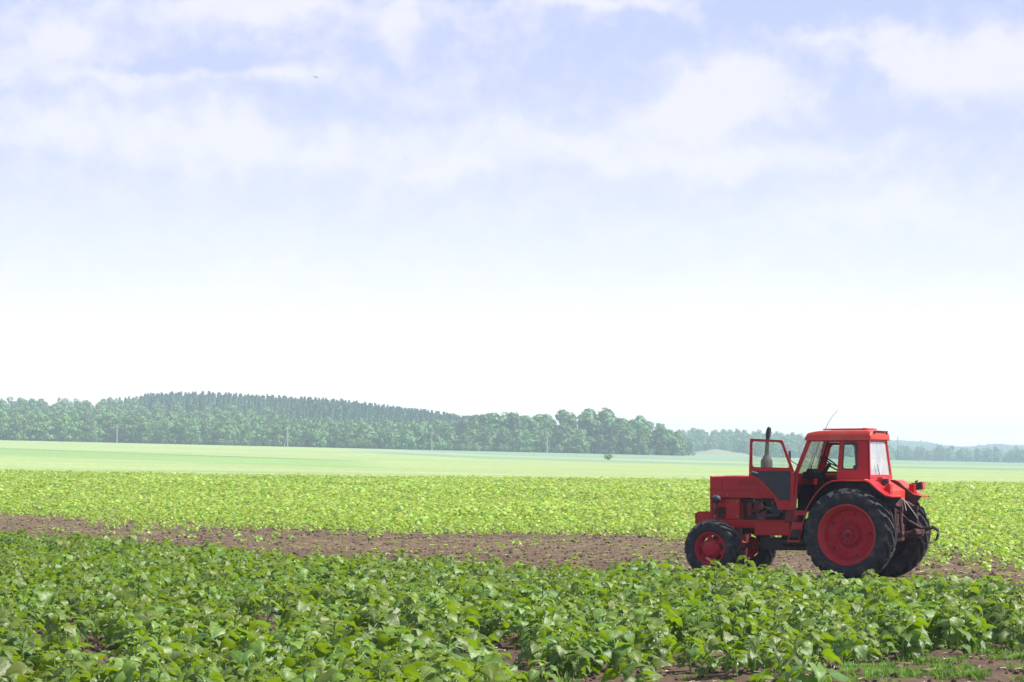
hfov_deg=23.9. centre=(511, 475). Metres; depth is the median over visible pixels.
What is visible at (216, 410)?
broadleaf tree
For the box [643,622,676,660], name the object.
sunflower plant
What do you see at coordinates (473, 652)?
sunflower plant
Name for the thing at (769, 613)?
sunflower plant
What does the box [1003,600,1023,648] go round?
sunflower plant
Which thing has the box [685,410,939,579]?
tractor
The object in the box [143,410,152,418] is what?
broadleaf tree
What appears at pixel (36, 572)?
sunflower crop
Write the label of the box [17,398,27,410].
broadleaf tree
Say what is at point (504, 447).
bush
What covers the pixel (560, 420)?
broadleaf tree
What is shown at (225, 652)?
sunflower plant
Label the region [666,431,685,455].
broadleaf tree
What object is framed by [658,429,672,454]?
broadleaf tree
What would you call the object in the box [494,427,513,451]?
broadleaf tree
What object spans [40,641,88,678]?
sunflower plant
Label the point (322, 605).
sunflower plant
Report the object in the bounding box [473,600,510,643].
sunflower plant
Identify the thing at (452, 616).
sunflower plant
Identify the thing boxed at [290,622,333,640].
sunflower plant
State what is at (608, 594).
sunflower plant
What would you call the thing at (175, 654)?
sunflower plant
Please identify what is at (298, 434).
broadleaf tree
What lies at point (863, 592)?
sunflower plant
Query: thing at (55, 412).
broadleaf tree
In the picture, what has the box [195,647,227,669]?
sunflower plant
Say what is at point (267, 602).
sunflower plant
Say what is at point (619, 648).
sunflower plant
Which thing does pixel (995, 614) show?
sunflower plant
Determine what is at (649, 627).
sunflower plant
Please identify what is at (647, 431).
broadleaf tree
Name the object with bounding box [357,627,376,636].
sunflower plant
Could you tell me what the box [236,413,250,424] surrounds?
broadleaf tree
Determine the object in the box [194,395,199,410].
conifer tree
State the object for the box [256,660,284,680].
sunflower plant
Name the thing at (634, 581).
sunflower plant
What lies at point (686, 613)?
sunflower plant
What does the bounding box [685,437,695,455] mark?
lone tree
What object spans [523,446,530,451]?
bush
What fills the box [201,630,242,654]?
sunflower plant
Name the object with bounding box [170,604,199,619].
sunflower plant
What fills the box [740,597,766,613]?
sunflower plant
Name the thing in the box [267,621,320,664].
sunflower plant
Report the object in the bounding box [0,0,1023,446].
sky
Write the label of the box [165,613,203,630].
sunflower plant
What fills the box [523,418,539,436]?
broadleaf tree
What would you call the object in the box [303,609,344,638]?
sunflower plant
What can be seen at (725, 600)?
sunflower plant
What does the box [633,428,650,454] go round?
broadleaf tree
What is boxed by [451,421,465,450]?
broadleaf tree
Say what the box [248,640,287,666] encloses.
sunflower plant
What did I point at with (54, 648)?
sunflower plant
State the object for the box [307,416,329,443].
broadleaf tree
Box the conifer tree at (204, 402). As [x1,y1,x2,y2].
[202,396,205,409]
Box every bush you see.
[14,433,21,439]
[87,434,97,441]
[320,440,327,447]
[345,438,354,447]
[353,437,367,447]
[362,441,372,448]
[427,441,436,449]
[435,441,448,449]
[456,443,464,450]
[472,443,482,450]
[500,445,508,451]
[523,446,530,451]
[552,444,563,452]
[604,453,612,459]
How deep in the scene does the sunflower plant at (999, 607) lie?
25.91 m
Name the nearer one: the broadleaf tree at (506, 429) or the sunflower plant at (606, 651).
the sunflower plant at (606, 651)
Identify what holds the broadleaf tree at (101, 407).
on the ground at (77, 456)
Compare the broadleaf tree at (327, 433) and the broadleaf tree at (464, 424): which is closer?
the broadleaf tree at (327, 433)
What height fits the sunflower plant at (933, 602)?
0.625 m
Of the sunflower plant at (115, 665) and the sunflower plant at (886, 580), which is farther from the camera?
the sunflower plant at (886, 580)
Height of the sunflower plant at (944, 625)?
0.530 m
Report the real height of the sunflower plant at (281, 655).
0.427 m
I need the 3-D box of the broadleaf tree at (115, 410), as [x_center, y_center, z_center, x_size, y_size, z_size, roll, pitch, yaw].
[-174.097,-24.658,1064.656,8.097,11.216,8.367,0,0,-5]
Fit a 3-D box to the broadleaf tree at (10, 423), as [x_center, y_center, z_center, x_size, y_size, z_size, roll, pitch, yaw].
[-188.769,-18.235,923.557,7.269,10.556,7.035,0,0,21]
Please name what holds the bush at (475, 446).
on the ground at (77, 456)
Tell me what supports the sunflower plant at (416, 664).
on the ground at (77, 456)
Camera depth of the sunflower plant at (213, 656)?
18.73 m
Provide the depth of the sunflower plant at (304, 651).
19.66 m
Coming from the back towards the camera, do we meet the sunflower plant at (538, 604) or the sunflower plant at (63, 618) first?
the sunflower plant at (538, 604)
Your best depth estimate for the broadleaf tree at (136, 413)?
1028.31 m
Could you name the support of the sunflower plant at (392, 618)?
on the ground at (77, 456)
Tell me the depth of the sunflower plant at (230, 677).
17.88 m
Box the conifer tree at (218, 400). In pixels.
[216,394,219,409]
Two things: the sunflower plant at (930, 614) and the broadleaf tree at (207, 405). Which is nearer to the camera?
the sunflower plant at (930, 614)
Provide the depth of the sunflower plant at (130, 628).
24.18 m
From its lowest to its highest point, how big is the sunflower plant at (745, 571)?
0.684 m
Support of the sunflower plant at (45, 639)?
on the ground at (77, 456)
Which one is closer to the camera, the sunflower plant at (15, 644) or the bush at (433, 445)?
the sunflower plant at (15, 644)
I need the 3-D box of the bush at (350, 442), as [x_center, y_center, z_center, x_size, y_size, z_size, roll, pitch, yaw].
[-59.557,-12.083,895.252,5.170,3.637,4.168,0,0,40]
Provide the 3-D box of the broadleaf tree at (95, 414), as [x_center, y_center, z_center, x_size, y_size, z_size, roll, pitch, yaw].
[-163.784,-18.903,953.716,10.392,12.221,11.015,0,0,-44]
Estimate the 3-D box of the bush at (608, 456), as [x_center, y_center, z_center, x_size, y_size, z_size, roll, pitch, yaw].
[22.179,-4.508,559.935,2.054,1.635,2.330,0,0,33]
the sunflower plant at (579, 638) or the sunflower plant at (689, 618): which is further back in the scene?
the sunflower plant at (689, 618)
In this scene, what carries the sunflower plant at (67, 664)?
on the ground at (77, 456)
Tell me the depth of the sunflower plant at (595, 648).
21.56 m
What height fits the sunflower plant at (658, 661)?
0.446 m
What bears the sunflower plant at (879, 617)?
on the ground at (77, 456)
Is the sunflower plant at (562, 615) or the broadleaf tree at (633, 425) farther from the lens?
the broadleaf tree at (633, 425)
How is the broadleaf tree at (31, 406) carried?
on the ground at (77, 456)
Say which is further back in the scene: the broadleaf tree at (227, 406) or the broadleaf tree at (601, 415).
the broadleaf tree at (227, 406)
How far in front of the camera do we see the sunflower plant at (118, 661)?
17.92 m
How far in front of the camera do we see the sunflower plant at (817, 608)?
24.81 m
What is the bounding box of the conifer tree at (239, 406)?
[236,398,241,414]
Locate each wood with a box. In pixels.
[0,397,1023,462]
[107,392,466,420]
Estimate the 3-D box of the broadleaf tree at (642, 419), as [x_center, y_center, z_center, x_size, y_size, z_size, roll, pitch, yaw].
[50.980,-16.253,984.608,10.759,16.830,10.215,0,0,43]
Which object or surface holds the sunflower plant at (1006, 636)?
on the ground at (77, 456)
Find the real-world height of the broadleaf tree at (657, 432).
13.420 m
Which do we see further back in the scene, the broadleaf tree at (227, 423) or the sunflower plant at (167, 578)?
the broadleaf tree at (227, 423)
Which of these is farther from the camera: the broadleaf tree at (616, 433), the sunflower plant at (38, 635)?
the broadleaf tree at (616, 433)
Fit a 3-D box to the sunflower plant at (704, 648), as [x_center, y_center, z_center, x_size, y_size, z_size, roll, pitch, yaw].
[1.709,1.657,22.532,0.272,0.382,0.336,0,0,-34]
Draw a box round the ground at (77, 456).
[0,440,1023,681]
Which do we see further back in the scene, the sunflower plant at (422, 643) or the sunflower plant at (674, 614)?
the sunflower plant at (674, 614)
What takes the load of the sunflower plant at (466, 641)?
on the ground at (77, 456)
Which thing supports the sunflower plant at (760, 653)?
on the ground at (77, 456)
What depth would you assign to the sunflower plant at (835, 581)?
30.34 m
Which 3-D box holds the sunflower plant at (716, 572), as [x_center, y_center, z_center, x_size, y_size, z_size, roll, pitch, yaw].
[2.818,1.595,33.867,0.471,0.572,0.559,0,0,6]
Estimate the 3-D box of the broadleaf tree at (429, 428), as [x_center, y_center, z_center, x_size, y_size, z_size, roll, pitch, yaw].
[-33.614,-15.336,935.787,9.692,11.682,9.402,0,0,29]
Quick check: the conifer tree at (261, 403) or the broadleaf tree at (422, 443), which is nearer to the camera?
the broadleaf tree at (422, 443)
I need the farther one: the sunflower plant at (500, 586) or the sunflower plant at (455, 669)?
the sunflower plant at (500, 586)
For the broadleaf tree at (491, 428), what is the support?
on the ground at (77, 456)
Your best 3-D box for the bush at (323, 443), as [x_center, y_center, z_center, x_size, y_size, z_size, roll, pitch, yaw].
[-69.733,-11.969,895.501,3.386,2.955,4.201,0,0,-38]
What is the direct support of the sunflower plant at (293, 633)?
on the ground at (77, 456)
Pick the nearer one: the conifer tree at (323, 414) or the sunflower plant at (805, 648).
the sunflower plant at (805, 648)
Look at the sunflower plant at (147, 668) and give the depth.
17.64 m
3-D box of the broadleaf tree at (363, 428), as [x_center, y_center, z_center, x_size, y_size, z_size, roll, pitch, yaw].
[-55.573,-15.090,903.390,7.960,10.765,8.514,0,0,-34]
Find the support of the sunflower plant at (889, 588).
on the ground at (77, 456)
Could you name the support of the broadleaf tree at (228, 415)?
on the ground at (77, 456)
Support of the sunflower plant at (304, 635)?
on the ground at (77, 456)
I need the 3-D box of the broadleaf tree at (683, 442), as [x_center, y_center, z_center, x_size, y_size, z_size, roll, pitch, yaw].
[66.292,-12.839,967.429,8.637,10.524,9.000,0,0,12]
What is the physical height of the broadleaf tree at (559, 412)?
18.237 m
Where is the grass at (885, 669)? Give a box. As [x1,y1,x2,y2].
[6,634,1023,681]
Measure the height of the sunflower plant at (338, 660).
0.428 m
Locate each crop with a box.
[0,468,1023,570]
[0,527,1023,681]
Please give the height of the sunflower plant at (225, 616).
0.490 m
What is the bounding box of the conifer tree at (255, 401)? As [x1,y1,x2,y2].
[254,395,257,410]
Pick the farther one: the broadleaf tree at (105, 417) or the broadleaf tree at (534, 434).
the broadleaf tree at (105, 417)
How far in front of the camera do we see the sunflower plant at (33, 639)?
21.56 m
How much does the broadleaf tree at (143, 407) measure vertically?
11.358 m
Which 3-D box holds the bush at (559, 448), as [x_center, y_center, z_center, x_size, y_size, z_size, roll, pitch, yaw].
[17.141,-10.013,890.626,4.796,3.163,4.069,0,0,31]
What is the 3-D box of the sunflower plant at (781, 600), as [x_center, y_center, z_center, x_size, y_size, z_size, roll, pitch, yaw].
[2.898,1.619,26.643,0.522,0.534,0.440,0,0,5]
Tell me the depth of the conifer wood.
1172.05 m
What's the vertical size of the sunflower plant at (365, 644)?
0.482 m
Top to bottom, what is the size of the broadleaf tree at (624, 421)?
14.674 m
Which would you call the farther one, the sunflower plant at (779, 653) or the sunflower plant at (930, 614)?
the sunflower plant at (930, 614)
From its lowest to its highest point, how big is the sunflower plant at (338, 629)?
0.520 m
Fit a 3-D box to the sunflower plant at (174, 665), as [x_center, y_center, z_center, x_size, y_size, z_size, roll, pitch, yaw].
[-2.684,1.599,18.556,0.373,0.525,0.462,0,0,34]
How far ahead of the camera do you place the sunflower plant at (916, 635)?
23.08 m
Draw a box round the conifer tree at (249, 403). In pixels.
[247,396,252,408]
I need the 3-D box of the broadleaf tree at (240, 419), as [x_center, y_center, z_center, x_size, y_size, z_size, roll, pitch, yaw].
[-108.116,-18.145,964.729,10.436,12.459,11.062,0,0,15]
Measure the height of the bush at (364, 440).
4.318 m
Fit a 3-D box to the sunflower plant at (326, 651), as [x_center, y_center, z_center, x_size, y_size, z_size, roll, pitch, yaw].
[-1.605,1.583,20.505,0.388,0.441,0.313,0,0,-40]
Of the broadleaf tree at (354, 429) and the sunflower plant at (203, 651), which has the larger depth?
the broadleaf tree at (354, 429)
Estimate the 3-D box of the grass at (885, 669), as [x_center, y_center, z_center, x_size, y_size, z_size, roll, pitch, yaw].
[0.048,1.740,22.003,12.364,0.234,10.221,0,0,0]
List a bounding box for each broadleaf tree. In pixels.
[0,405,8,412]
[0,412,10,426]
[0,416,11,439]
[7,414,31,440]
[8,414,26,440]
[13,411,29,425]
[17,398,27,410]
[23,410,35,423]
[28,401,36,409]
[29,414,53,440]
[35,413,54,440]
[43,405,56,411]
[43,414,56,436]
[51,409,59,416]
[53,413,73,441]
[65,413,87,441]
[78,412,88,428]
[78,418,93,441]
[85,412,102,427]
[93,411,118,441]
[94,408,104,415]
[97,405,105,410]
[101,418,121,442]
[112,407,120,413]
[115,415,137,442]
[116,404,125,414]
[127,409,140,417]
[132,416,156,443]
[133,421,140,442]
[138,406,151,414]
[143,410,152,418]
[145,420,163,443]
[149,413,164,422]
[151,401,164,412]
[154,409,164,417]
[157,418,175,443]
[161,412,174,425]
[166,416,186,443]
[167,410,176,420]
[169,401,185,412]
[174,408,183,414]
[175,419,200,444]
[184,418,202,444]
[186,402,199,415]
[187,413,200,421]
[195,418,211,444]
[196,411,204,418]
[199,420,213,444]
[200,401,216,416]
[200,413,212,424]
[207,419,232,444]
[212,407,228,418]
[214,414,238,444]
[214,419,236,444]
[219,411,232,420]
[223,403,233,413]
[229,407,237,417]
[232,415,248,432]
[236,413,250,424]
[245,414,260,434]
[250,421,261,445]
[261,419,283,445]
[262,407,272,415]
[267,409,279,421]
[271,414,279,423]
[273,420,295,446]
[273,420,295,446]
[289,422,303,446]
[294,417,310,446]
[300,419,319,446]
[304,421,326,446]
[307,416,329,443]
[317,422,331,447]
[325,422,340,447]
[329,422,345,447]
[345,419,356,426]
[347,422,359,445]
[352,421,372,448]
[359,424,378,447]
[362,425,377,448]
[378,420,396,432]
[385,423,400,445]
[395,422,417,449]
[397,420,416,434]
[408,422,419,449]
[414,425,428,449]
[415,421,433,449]
[426,423,443,449]
[431,419,443,449]
[434,425,446,437]
[441,422,457,450]
[444,426,458,450]
[447,421,461,431]
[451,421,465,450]
[454,419,474,444]
[459,421,481,450]
[459,427,474,450]
[469,414,478,421]
[471,414,489,433]
[474,426,495,450]
[480,423,501,451]
[482,412,504,444]
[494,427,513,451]
[496,426,512,451]
[497,412,511,427]
[501,412,521,434]
[510,421,529,451]
[513,415,529,434]
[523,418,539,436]
[526,428,541,451]
[531,414,553,434]
[539,420,553,452]
[540,417,555,439]
[542,413,556,425]
[551,423,577,452]
[552,412,583,447]
[554,412,578,439]
[555,410,572,424]
[571,430,589,453]
[577,408,601,426]
[577,414,586,430]
[578,430,593,453]
[579,411,600,446]
[587,407,613,448]
[601,416,617,446]
[608,424,623,453]
[611,424,636,454]
[614,418,635,439]
[618,423,637,454]
[628,419,636,430]
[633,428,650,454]
[635,415,651,429]
[636,421,651,443]
[637,421,653,448]
[650,423,665,449]
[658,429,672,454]
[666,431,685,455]
[675,432,687,455]
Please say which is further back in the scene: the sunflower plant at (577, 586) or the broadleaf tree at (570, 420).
the broadleaf tree at (570, 420)
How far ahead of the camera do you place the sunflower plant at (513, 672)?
18.86 m
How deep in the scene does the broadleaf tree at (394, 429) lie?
931.94 m
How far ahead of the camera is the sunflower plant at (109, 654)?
19.24 m
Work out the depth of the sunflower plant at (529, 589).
29.29 m
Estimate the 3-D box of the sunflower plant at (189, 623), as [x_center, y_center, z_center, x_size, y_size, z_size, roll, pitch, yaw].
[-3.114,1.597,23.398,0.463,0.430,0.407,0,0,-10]
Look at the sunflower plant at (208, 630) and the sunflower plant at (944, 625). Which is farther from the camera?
the sunflower plant at (944, 625)
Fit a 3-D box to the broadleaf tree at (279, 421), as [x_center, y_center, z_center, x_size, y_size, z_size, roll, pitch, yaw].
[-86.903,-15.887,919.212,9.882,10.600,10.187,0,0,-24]
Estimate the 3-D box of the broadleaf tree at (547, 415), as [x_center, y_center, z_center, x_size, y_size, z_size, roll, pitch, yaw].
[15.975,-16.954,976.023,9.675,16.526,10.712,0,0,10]
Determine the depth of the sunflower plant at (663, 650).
21.92 m
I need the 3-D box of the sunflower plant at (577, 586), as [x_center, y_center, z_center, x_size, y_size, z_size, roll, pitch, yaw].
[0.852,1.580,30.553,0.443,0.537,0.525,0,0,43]
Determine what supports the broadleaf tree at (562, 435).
on the ground at (77, 456)
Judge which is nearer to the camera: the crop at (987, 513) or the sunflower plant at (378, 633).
the sunflower plant at (378, 633)
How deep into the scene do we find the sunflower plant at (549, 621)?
23.43 m
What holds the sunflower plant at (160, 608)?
on the ground at (77, 456)
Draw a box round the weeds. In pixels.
[0,511,1023,583]
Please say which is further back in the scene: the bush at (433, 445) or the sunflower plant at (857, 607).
the bush at (433, 445)
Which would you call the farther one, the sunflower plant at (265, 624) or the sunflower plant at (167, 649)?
the sunflower plant at (265, 624)
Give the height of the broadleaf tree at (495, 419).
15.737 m
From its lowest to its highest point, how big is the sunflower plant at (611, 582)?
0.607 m
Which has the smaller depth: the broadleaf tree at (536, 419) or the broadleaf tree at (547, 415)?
the broadleaf tree at (536, 419)
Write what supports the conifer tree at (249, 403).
on the ground at (77, 456)
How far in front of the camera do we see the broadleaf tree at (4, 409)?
1050.93 m
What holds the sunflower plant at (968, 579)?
on the ground at (77, 456)
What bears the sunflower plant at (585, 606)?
on the ground at (77, 456)
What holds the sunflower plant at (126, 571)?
on the ground at (77, 456)
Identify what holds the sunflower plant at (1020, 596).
on the ground at (77, 456)
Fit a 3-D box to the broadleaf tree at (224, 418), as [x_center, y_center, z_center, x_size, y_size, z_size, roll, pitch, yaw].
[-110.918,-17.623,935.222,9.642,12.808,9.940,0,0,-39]
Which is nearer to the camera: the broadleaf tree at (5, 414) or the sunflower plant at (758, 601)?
the sunflower plant at (758, 601)
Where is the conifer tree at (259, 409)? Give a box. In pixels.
[256,398,261,415]
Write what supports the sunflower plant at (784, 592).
on the ground at (77, 456)
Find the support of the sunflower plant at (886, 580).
on the ground at (77, 456)
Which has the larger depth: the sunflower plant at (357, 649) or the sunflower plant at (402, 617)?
the sunflower plant at (402, 617)
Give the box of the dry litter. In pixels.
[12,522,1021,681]
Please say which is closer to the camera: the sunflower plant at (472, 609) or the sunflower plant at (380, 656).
the sunflower plant at (380, 656)
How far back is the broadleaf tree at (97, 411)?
1050.88 m
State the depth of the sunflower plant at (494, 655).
19.47 m
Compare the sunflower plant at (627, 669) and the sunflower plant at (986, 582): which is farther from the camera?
the sunflower plant at (986, 582)
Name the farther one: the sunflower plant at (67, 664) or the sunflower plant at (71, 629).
the sunflower plant at (71, 629)
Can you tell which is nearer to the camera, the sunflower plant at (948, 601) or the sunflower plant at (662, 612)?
the sunflower plant at (662, 612)
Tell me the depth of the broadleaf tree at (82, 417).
976.41 m
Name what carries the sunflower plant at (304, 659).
on the ground at (77, 456)
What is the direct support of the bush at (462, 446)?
on the ground at (77, 456)
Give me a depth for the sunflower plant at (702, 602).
25.62 m
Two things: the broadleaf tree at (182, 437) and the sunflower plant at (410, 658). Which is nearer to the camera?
the sunflower plant at (410, 658)
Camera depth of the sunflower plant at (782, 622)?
22.39 m
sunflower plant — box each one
[0,596,20,619]
[0,604,36,639]
[0,611,27,638]
[0,629,33,666]
[0,637,19,679]
[1,619,45,661]
[8,658,33,681]
[15,626,40,653]
[23,647,58,678]
[32,640,78,678]
[34,645,71,679]
[35,652,74,681]
[38,642,65,653]
[39,624,93,654]
[40,608,95,645]
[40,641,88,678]
[42,622,80,645]
[47,658,81,681]
[53,658,90,681]
[55,664,87,681]
[62,652,108,681]
[66,575,97,594]
[86,650,124,679]
[87,662,138,681]
[88,657,123,681]
[104,632,163,666]
[106,600,147,628]
[107,598,154,632]
[108,607,145,651]
[113,563,139,579]
[115,639,158,666]
[118,620,148,649]
[127,569,156,584]
[132,571,167,588]
[132,666,157,681]
[135,616,170,647]
[136,656,177,679]
[137,566,175,588]
[139,627,184,668]
[139,651,181,680]
[142,611,171,632]
[144,619,177,664]
[155,603,182,612]
[158,612,184,627]
[158,626,209,662]
[162,639,194,671]
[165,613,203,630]
[168,604,198,625]
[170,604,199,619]
[171,619,210,645]
[171,644,195,667]
[174,654,206,681]
[176,643,224,670]
[177,670,223,681]
[179,654,221,673]
[188,619,249,650]
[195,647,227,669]
[199,615,229,640]
[201,624,237,645]
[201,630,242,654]
[202,608,243,629]
[204,652,243,675]
[210,648,250,676]
[214,620,273,660]
[218,633,278,679]
[220,612,248,627]
[221,642,262,678]
[221,664,252,681]
[236,615,271,640]
[236,666,279,681]
[244,622,266,633]
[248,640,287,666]
[251,598,283,634]
[252,639,289,675]
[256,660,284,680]
[257,628,273,646]
[260,670,284,680]
[262,647,285,674]
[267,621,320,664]
[269,627,297,646]
[274,639,311,668]
[279,652,331,678]
[280,613,306,627]
[281,618,322,638]
[283,630,307,647]
[285,601,330,623]
[285,638,334,668]
[287,629,321,650]
[288,653,308,674]
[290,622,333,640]
[300,607,343,638]
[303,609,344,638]
[304,612,350,638]
[305,637,335,657]
[306,604,337,612]
[313,637,358,677]
[314,663,360,681]
[316,656,360,677]
[318,619,362,657]
[322,633,367,658]
[328,603,354,631]
[330,598,367,618]
[338,645,378,681]
[343,597,399,634]
[349,626,366,635]
[351,599,400,634]
[353,639,378,676]
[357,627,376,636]
[358,652,402,678]
[363,607,382,631]
[363,625,406,655]
[368,646,407,669]
[372,621,411,637]
[376,625,422,657]
[376,657,430,681]
[382,642,411,672]
[390,621,434,659]
[392,592,428,635]
[392,653,414,663]
[394,593,426,635]
[400,594,430,634]
[409,649,447,673]
[411,637,449,665]
[413,613,448,646]
[414,597,461,634]
[416,651,467,677]
[422,607,461,648]
[423,627,477,654]
[429,612,472,654]
[430,658,469,680]
[439,602,465,618]
[444,605,488,653]
[446,645,503,673]
[451,608,476,627]
[461,598,491,631]
[463,579,498,599]
[465,662,513,681]
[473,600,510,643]
[476,597,496,633]
[479,651,517,681]
[479,653,509,674]
[488,600,524,637]
[494,582,519,595]
[494,672,527,681]
[499,667,521,681]
[501,603,534,644]
[508,584,546,609]
[514,596,555,632]
[515,622,556,664]
[521,659,558,681]
[525,581,559,602]
[531,605,552,624]
[533,617,572,646]
[541,632,575,675]
[543,608,584,633]
[545,637,594,674]
[549,604,589,625]
[554,598,590,630]
[554,626,581,643]
[558,580,592,600]
[559,611,591,638]
[577,612,598,638]
[578,634,609,675]
[580,595,600,624]
[582,638,611,671]
[583,614,618,636]
[585,592,621,628]
[585,604,636,636]
[585,621,634,669]
[590,596,627,623]
[595,578,620,598]
[601,650,663,681]
[604,599,634,629]
[604,608,644,636]
[610,577,650,602]
[610,616,641,661]
[621,643,671,681]
[624,608,661,628]
[629,623,673,663]
[631,613,671,644]
[632,572,659,594]
[634,575,660,607]
[635,605,682,638]
[641,626,676,668]
[642,590,678,609]
[643,600,676,631]
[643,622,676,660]
[647,606,669,625]
[656,571,694,589]
[659,586,700,603]
[664,594,686,608]
[666,584,688,597]
[670,600,689,612]
[671,633,707,673]
[672,571,698,586]
[672,606,696,641]
[676,606,713,641]
[678,587,724,615]
[678,604,713,637]
[681,578,718,597]
[682,633,713,667]
[684,581,716,601]
[695,571,717,585]
[698,566,733,592]
[698,611,743,649]
[700,595,734,612]
[704,631,753,672]
[705,570,728,578]
[705,602,732,643]
[709,602,757,643]
[711,577,752,598]
[715,596,744,632]
[716,586,764,604]
[718,592,766,632]
[724,625,778,673]
[726,601,767,640]
[728,568,766,589]
[729,609,761,642]
[735,603,776,630]
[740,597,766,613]
[744,638,784,671]
[750,590,779,606]
[753,573,784,597]
[755,631,801,676]
[764,588,790,609]
[764,599,790,615]
[765,596,793,630]
[766,595,795,609]
[766,619,794,642]
[767,599,794,628]
[771,574,810,597]
[776,599,816,632]
[776,648,850,681]
[777,636,812,674]
[789,600,838,632]
[791,598,822,635]
[791,628,834,663]
[798,616,834,653]
[802,599,838,627]
[803,581,838,606]
[814,595,850,613]
[823,578,856,598]
[823,579,856,602]
[823,610,861,635]
[829,598,872,627]
[832,585,864,599]
[836,578,867,597]
[857,580,897,600]
[861,603,895,630]
[862,588,903,618]
[870,604,928,645]
[878,618,930,659]
[879,578,905,598]
[882,610,930,655]
[888,608,934,647]
[905,601,947,649]
[917,599,953,648]
[930,603,969,648]
[933,580,967,600]
[934,602,980,655]
[935,604,986,651]
[942,599,976,634]
[946,580,983,603]
[951,600,974,636]
[962,576,985,593]
[966,574,1009,600]
[972,599,1016,635]
[972,601,1012,633]
[981,593,1003,623]
[987,595,1018,618]
[995,620,1023,654]
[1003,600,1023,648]
[1004,592,1023,635]
[1007,585,1023,595]
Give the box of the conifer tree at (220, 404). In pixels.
[218,396,221,410]
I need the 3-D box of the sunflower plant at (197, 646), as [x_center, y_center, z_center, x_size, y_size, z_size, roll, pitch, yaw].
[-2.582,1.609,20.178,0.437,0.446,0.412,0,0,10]
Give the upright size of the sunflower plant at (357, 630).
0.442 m
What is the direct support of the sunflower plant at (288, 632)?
on the ground at (77, 456)
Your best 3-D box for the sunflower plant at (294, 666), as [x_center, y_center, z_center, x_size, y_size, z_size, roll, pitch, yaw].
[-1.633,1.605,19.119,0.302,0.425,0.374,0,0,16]
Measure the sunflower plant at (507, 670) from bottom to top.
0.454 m
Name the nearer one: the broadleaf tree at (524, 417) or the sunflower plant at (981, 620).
the sunflower plant at (981, 620)
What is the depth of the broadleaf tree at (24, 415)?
960.47 m
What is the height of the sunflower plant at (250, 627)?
0.568 m
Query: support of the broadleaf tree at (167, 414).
on the ground at (77, 456)
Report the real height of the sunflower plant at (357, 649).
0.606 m
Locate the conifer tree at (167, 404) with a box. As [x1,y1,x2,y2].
[165,394,169,411]
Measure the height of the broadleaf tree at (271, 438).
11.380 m
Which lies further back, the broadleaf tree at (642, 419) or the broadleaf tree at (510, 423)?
the broadleaf tree at (642, 419)
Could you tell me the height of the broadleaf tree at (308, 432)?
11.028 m
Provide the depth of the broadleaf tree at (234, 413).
1061.32 m
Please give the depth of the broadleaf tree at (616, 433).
918.30 m
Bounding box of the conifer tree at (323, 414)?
[322,407,325,422]
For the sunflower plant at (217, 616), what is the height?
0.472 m
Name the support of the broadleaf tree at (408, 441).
on the ground at (77, 456)
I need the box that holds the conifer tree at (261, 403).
[260,396,262,412]
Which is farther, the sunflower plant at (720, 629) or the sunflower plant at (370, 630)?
the sunflower plant at (720, 629)
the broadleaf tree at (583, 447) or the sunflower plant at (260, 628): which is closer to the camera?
the sunflower plant at (260, 628)
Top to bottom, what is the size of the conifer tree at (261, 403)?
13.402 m
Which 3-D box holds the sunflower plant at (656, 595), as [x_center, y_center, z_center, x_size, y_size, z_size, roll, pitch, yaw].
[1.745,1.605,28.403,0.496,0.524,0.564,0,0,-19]
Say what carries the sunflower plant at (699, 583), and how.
on the ground at (77, 456)
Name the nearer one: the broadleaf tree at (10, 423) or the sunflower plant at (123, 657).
the sunflower plant at (123, 657)
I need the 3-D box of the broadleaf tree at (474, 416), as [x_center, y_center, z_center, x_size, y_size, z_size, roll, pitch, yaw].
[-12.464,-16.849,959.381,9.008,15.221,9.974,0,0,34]
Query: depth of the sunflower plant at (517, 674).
17.91 m
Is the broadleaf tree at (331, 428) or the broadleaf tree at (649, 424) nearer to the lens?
the broadleaf tree at (331, 428)
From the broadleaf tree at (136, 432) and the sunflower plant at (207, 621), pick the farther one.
the broadleaf tree at (136, 432)
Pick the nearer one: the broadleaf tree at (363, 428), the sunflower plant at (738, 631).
the sunflower plant at (738, 631)
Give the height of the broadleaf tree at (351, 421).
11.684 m
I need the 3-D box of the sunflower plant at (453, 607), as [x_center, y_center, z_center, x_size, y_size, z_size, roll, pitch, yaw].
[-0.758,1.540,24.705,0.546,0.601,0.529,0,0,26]
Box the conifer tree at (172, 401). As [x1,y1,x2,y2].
[170,394,174,411]
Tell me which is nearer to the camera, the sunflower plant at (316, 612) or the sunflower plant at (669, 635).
the sunflower plant at (669, 635)
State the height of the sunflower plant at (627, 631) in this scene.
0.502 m
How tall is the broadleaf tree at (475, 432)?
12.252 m
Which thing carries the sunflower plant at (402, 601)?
on the ground at (77, 456)
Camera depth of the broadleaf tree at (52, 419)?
948.26 m
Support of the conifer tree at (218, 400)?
on the ground at (77, 456)
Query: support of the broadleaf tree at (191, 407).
on the ground at (77, 456)
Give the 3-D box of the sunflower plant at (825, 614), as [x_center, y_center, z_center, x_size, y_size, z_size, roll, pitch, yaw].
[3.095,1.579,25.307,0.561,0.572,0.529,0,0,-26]
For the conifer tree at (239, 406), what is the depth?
1120.76 m
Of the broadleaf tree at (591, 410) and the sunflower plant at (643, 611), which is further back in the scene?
the broadleaf tree at (591, 410)
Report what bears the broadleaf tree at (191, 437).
on the ground at (77, 456)
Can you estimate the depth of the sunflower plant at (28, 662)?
18.79 m

